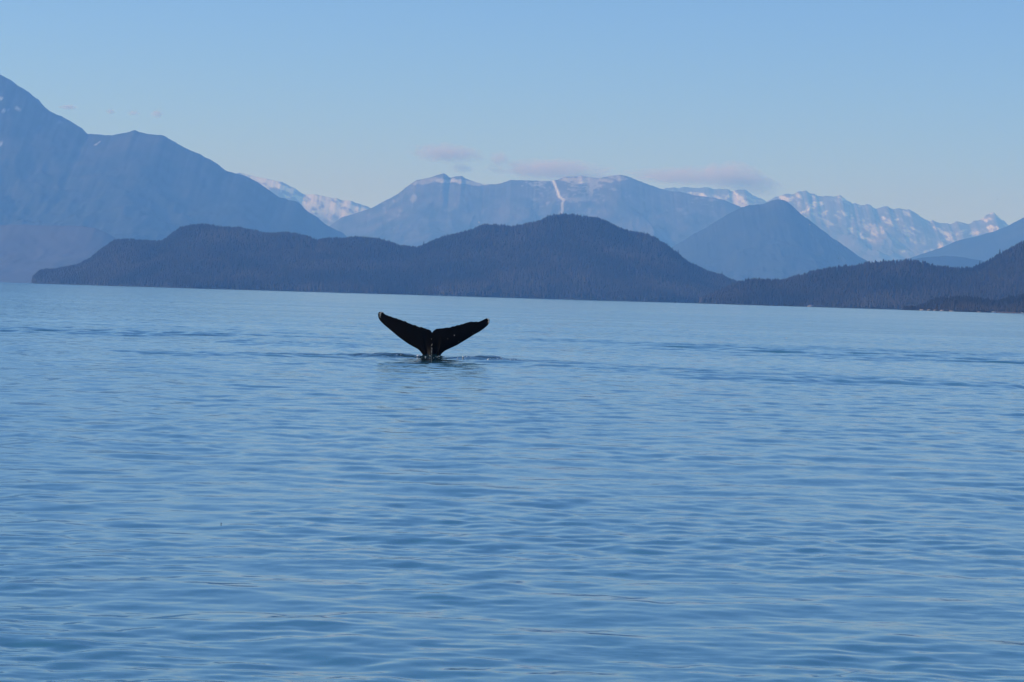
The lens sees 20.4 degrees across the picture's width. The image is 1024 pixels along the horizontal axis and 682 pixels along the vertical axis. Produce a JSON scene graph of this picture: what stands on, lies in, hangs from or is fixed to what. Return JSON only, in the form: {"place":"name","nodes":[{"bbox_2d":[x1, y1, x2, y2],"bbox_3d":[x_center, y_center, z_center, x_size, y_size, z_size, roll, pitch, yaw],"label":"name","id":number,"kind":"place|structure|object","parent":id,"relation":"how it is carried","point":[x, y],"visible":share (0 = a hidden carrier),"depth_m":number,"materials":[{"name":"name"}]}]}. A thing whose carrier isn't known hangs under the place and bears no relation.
{"place":"outdoors","nodes":[
{"label":"outdoors","id":0,"kind":"place"},
{"bbox_2d":[0,225,116,282],"bbox_3d":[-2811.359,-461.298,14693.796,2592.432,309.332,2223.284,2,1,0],"label":"hill","id":1,"kind":"structure","parent":0,"point":[27,252],"depth_m":14586.89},
{"bbox_2d":[0,75,346,241],"bbox_3d":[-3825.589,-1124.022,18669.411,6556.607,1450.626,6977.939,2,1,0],"label":"mountain","id":2,"kind":"structure","parent":0,"point":[58,170],"depth_m":18310.99,"materials":[{"name":"blue stone"}]},
{"bbox_2d":[236,173,369,225],"bbox_3d":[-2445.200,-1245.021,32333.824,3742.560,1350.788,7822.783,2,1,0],"label":"mountain","id":3,"kind":"structure","parent":0,"point":[328,211],"depth_m":32752.30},
{"bbox_2d":[34,219,700,302],"bbox_3d":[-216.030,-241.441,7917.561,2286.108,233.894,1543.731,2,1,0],"label":"wooded island","id":4,"kind":"structure","parent":0,"point":[469,294],"depth_m":7598.14,"materials":[{"name":"plant"}]},
{"bbox_2d":[31,213,741,302],"bbox_3d":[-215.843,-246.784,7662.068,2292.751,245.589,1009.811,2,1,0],"label":"forest","id":5,"kind":"object","parent":4,"relation":"on","point":[706,283],"visible":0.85,"depth_m":7700.57,"materials":[{"name":"plant"}]},
{"bbox_2d":[0,282,1023,681],"bbox_3d":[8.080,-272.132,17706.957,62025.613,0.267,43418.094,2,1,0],"label":"sea","id":6,"kind":"structure","parent":0,"point":[196,484],"depth_m":33.30,"materials":[{"name":"liquid"}]},
{"bbox_2d":[378,312,489,354],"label":"whale","id":7,"kind":"object","parent":6,"relation":"in","point":[425,341],"visible":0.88,"depth_m":101.60},
{"bbox_2d":[0,0,1023,224],"label":"sky","id":8,"kind":"structure","parent":0,"point":[917,106],"materials":[{"name":"blue"}]},
{"bbox_2d":[330,173,740,247],"bbox_3d":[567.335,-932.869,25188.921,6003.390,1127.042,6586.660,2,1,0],"label":"mountain","id":9,"kind":"structure","parent":0,"point":[416,213],"depth_m":25013.39,"materials":[{"name":"blue stone"}]},
{"bbox_2d":[673,199,867,280],"bbox_3d":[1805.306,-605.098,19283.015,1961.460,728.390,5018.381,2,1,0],"label":"mountain","id":10,"kind":"structure","parent":0,"point":[779,239],"depth_m":18987.50,"materials":[{"name":"blue stone"}]},
{"bbox_2d":[665,187,1008,262],"bbox_3d":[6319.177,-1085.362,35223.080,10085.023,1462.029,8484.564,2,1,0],"label":"mountain","id":11,"kind":"structure","parent":0,"point":[869,233],"depth_m":35531.34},
{"bbox_2d":[701,247,1023,309],"bbox_3d":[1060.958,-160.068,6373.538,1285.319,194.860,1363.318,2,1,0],"label":"wooded hill","id":12,"kind":"structure","parent":0,"point":[899,306],"depth_m":6097.07,"materials":[{"name":"plant"}]},
{"bbox_2d":[699,240,1023,308],"bbox_3d":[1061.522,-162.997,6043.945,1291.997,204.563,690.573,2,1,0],"label":"forest","id":13,"kind":"object","parent":12,"relation":"on","point":[784,293],"visible":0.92,"depth_m":6105.03,"materials":[{"name":"plant"}]},
{"bbox_2d":[895,256,984,268],"bbox_3d":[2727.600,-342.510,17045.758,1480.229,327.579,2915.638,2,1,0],"label":"foot hill","id":14,"kind":"structure","parent":0,"point":[954,261],"depth_m":16902.33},
{"bbox_2d":[879,218,1023,262],"bbox_3d":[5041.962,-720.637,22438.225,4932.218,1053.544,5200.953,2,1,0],"label":"mountain","id":15,"kind":"structure","parent":0,"point":[985,247],"depth_m":22304.47,"materials":[{"name":"blue stone"}]},
{"bbox_2d":[903,298,1023,312],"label":"shore point","id":16,"kind":"structure","parent":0,"point":[955,310],"depth_m":4217.21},
{"bbox_2d":[902,293,1023,312],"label":"forest","id":17,"kind":"object","parent":16,"relation":"on","point":[970,301],"visible":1,"depth_m":4257.99,"materials":[{"name":"green plant"}]}
]}

